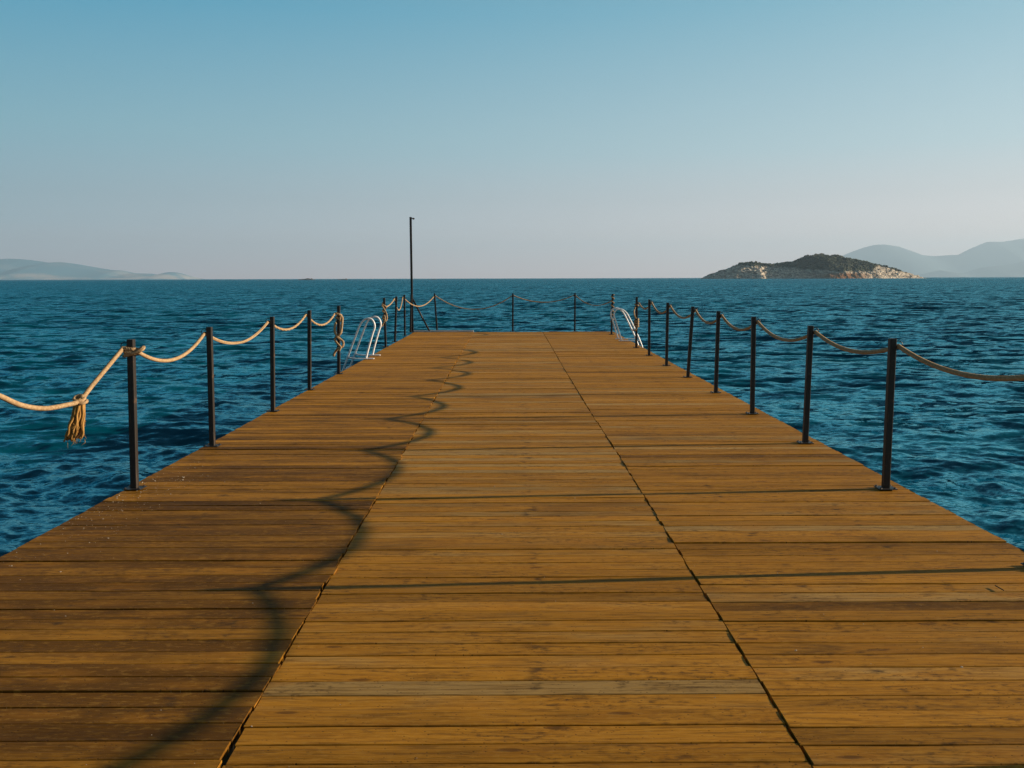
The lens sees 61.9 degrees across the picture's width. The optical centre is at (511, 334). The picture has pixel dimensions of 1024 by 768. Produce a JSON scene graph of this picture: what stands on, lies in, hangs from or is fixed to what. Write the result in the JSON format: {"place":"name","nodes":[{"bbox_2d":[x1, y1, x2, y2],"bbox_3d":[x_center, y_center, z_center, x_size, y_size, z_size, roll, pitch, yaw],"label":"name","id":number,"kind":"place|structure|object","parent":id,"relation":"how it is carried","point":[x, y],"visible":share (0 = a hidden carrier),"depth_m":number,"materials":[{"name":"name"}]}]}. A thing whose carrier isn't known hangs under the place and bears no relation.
{"place":"outdoors","nodes":[
{"label":"outdoors","id":0,"kind":"place"},
{"bbox_2d":[0,259,201,279],"bbox_3d":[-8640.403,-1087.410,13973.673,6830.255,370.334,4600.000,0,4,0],"label":"hills","id":1,"kind":"structure","parent":0,"point":[16,269],"depth_m":13244.77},
{"bbox_2d":[0,277,1023,556],"bbox_3d":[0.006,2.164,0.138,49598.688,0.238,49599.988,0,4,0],"label":"sea","id":2,"kind":"structure","parent":0,"point":[958,445],"depth_m":24.16,"materials":[{"name":"liquid"}]},
{"bbox_2d":[0,330,1023,767],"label":"pier","id":3,"kind":"structure","parent":2,"relation":"in","point":[656,562],"depth_m":3.91,"materials":[{"name":"brown wood"}]},
{"bbox_2d":[120,339,146,489],"bbox_3d":[-2.614,0.549,5.870,0.128,1.042,0.105,0,4,0],"label":"rope post","id":4,"kind":"object","parent":3,"relation":"on","point":[133,426],"visible":1,"depth_m":5.86,"materials":[{"name":"metal"}]},
{"bbox_2d":[0,312,344,445],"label":"handrail rope","id":5,"kind":"object","parent":4,"relation":"attached to","point":[76,426],"visible":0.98,"depth_m":5.43,"materials":[{"name":"beige fabric"}]},
{"bbox_2d":[201,327,221,446],"bbox_3d":[-2.604,0.450,7.366,0.136,1.040,0.105,0,4,0],"label":"rope post","id":6,"kind":"object","parent":3,"relation":"on","point":[210,381],"visible":0.98,"depth_m":7.35,"materials":[{"name":"metal"}]},
{"bbox_2d":[266,317,279,411],"bbox_3d":[-2.617,0.320,9.304,0.125,1.042,0.105,0,4,0],"label":"rope post","id":7,"kind":"object","parent":3,"relation":"on","point":[272,364],"visible":1,"depth_m":9.29,"materials":[{"name":"metal"}]},
{"bbox_2d":[304,310,313,389],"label":"rope post","id":8,"kind":"object","parent":3,"relation":"on","point":[308,349],"visible":1,"depth_m":11.09,"materials":[{"name":"metal"}]},
{"bbox_2d":[334,306,342,373],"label":"rope post","id":9,"kind":"object","parent":3,"relation":"on","point":[338,341],"visible":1,"depth_m":12.96,"materials":[{"name":"metal"}]},
{"bbox_2d":[342,316,381,370],"bbox_3d":[-2.889,0.546,15.646,0.910,1.764,0.770,0,4,0],"label":"swim ladder","id":10,"kind":"object","parent":3,"relation":"attached to","point":[355,353],"visible":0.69,"depth_m":15.29,"materials":[{"name":"silver metal"}]},
{"bbox_2d":[383,298,388,346],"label":"rope post","id":11,"kind":"object","parent":3,"relation":"on","point":[385,340],"visible":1,"depth_m":18.04,"materials":[{"name":"metal"}]},
{"bbox_2d":[392,296,397,341],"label":"rope post","id":12,"kind":"object","parent":3,"relation":"on","point":[395,323],"visible":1,"depth_m":19.56,"materials":[{"name":"metal"}]},
{"bbox_2d":[402,295,406,335],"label":"rope post","id":13,"kind":"object","parent":3,"relation":"on","point":[404,316],"visible":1,"depth_m":21.63,"materials":[{"name":"metal"}]},
{"bbox_2d":[410,294,411,332],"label":"rope post","id":14,"kind":"object","parent":3,"relation":"on","point":[410,312],"visible":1,"depth_m":22.94,"materials":[{"name":"metal"}]},
{"bbox_2d":[409,217,429,331],"bbox_3d":[-2.495,-1.627,23.074,0.549,3.102,0.105,0,4,0],"label":"tall pole","id":15,"kind":"object","parent":3,"relation":"on","point":[411,271],"visible":0.95,"depth_m":23.06,"materials":[{"name":"metal"}]},
{"bbox_2d":[434,293,437,329],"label":"rope post","id":16,"kind":"object","parent":3,"relation":"attached to","point":[435,311],"visible":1,"depth_m":23.28,"materials":[{"name":"metal"}]},
{"bbox_2d":[512,293,513,331],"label":"rope post","id":17,"kind":"object","parent":3,"relation":"on","point":[512,312],"visible":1,"depth_m":23.23,"materials":[{"name":"metal"}]},
{"bbox_2d":[574,293,576,330],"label":"rope post","id":18,"kind":"object","parent":3,"relation":"on","point":[575,312],"visible":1,"depth_m":23.25,"materials":[{"name":"metal"}]},
{"bbox_2d":[609,294,613,334],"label":"rope post","id":19,"kind":"object","parent":3,"relation":"on","point":[612,317],"visible":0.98,"depth_m":21.83,"materials":[{"name":"metal"}]},
{"bbox_2d":[381,295,613,326],"bbox_3d":[-1.169,-0.646,21.533,6.776,0.724,4.045,-3,5,-36],"label":"handrail rope","id":20,"kind":"object","parent":19,"relation":"attached to","point":[384,318],"visible":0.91,"depth_m":22.60,"materials":[{"name":"beige fabric"}]},
{"bbox_2d":[610,307,642,346],"bbox_3d":[2.814,0.252,19.831,1.000,1.764,0.720,0,4,0],"label":"swim ladder","id":21,"kind":"object","parent":3,"relation":"attached to","point":[622,310],"visible":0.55,"depth_m":19.49,"materials":[{"name":"silver metal"}]},
{"bbox_2d":[633,297,639,347],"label":"rope post","id":22,"kind":"object","parent":3,"relation":"on","point":[636,315],"visible":1,"depth_m":17.69,"materials":[{"name":"metal"}]},
{"bbox_2d":[632,301,1023,380],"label":"handrail rope","id":23,"kind":"object","parent":22,"relation":"attached to","point":[949,370],"visible":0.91,"depth_m":6.23,"materials":[{"name":"beige fabric"}]},
{"bbox_2d":[646,299,652,355],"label":"rope post","id":24,"kind":"object","parent":3,"relation":"on","point":[649,318],"visible":1,"depth_m":15.86,"materials":[{"name":"metal"}]},
{"bbox_2d":[663,302,670,365],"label":"rope post","id":25,"kind":"object","parent":3,"relation":"on","point":[667,334],"visible":1,"depth_m":14.05,"materials":[{"name":"metal"}]},
{"bbox_2d":[683,306,697,377],"bbox_3d":[2.594,0.103,12.395,0.195,1.038,0.105,0,4,0],"label":"rope post","id":26,"kind":"object","parent":3,"relation":"on","point":[690,342],"visible":1,"depth_m":12.38,"materials":[{"name":"metal"}]},
{"bbox_2d":[711,311,723,392],"bbox_3d":[2.580,0.216,10.715,0.155,1.034,0.105,0,4,0],"label":"rope post","id":27,"kind":"object","parent":3,"relation":"on","point":[717,341],"visible":1,"depth_m":10.70,"materials":[{"name":"metal"}]},
{"bbox_2d":[745,317,759,413],"bbox_3d":[2.560,0.325,9.048,0.135,1.038,0.105,0,4,0],"label":"rope post","id":28,"kind":"object","parent":3,"relation":"on","point":[752,365],"visible":1,"depth_m":9.03,"materials":[{"name":"metal"}]},
{"bbox_2d":[796,326,818,443],"bbox_3d":[2.583,0.434,7.438,0.162,1.034,0.105,0,4,0],"label":"rope post","id":29,"kind":"object","parent":3,"relation":"on","point":[807,388],"visible":0.98,"depth_m":7.42,"materials":[{"name":"metal"}]},
{"bbox_2d":[874,338,902,489],"bbox_3d":[2.575,0.540,5.818,0.155,1.037,0.105,0,4,0],"label":"rope post","id":30,"kind":"object","parent":3,"relation":"on","point":[889,413],"visible":0.96,"depth_m":5.80,"materials":[{"name":"metal"}]},
{"bbox_2d":[0,0,1023,278],"label":"sky","id":31,"kind":"structure","parent":0,"point":[204,139],"materials":[{"name":"blue"}]},
{"bbox_2d":[700,255,922,278],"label":"island","id":32,"kind":"structure","parent":0,"point":[741,271],"depth_m":1673.22,"materials":[{"name":"grey stone"}]},
{"bbox_2d":[736,253,900,271],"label":"island scrub","id":33,"kind":"object","parent":32,"relation":"on","point":[841,262],"visible":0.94,"depth_m":1692.09,"materials":[{"name":"green plant"}]},
{"bbox_2d":[843,239,1023,274],"bbox_3d":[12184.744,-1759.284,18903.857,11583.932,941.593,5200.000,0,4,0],"label":"mountains","id":34,"kind":"structure","parent":0,"point":[987,254],"depth_m":18162.78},
{"bbox_2d":[919,262,1023,276],"bbox_3d":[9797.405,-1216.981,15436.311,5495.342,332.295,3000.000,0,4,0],"label":"foothills","id":35,"kind":"structure","parent":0,"point":[1013,270],"depth_m":15049.31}
]}

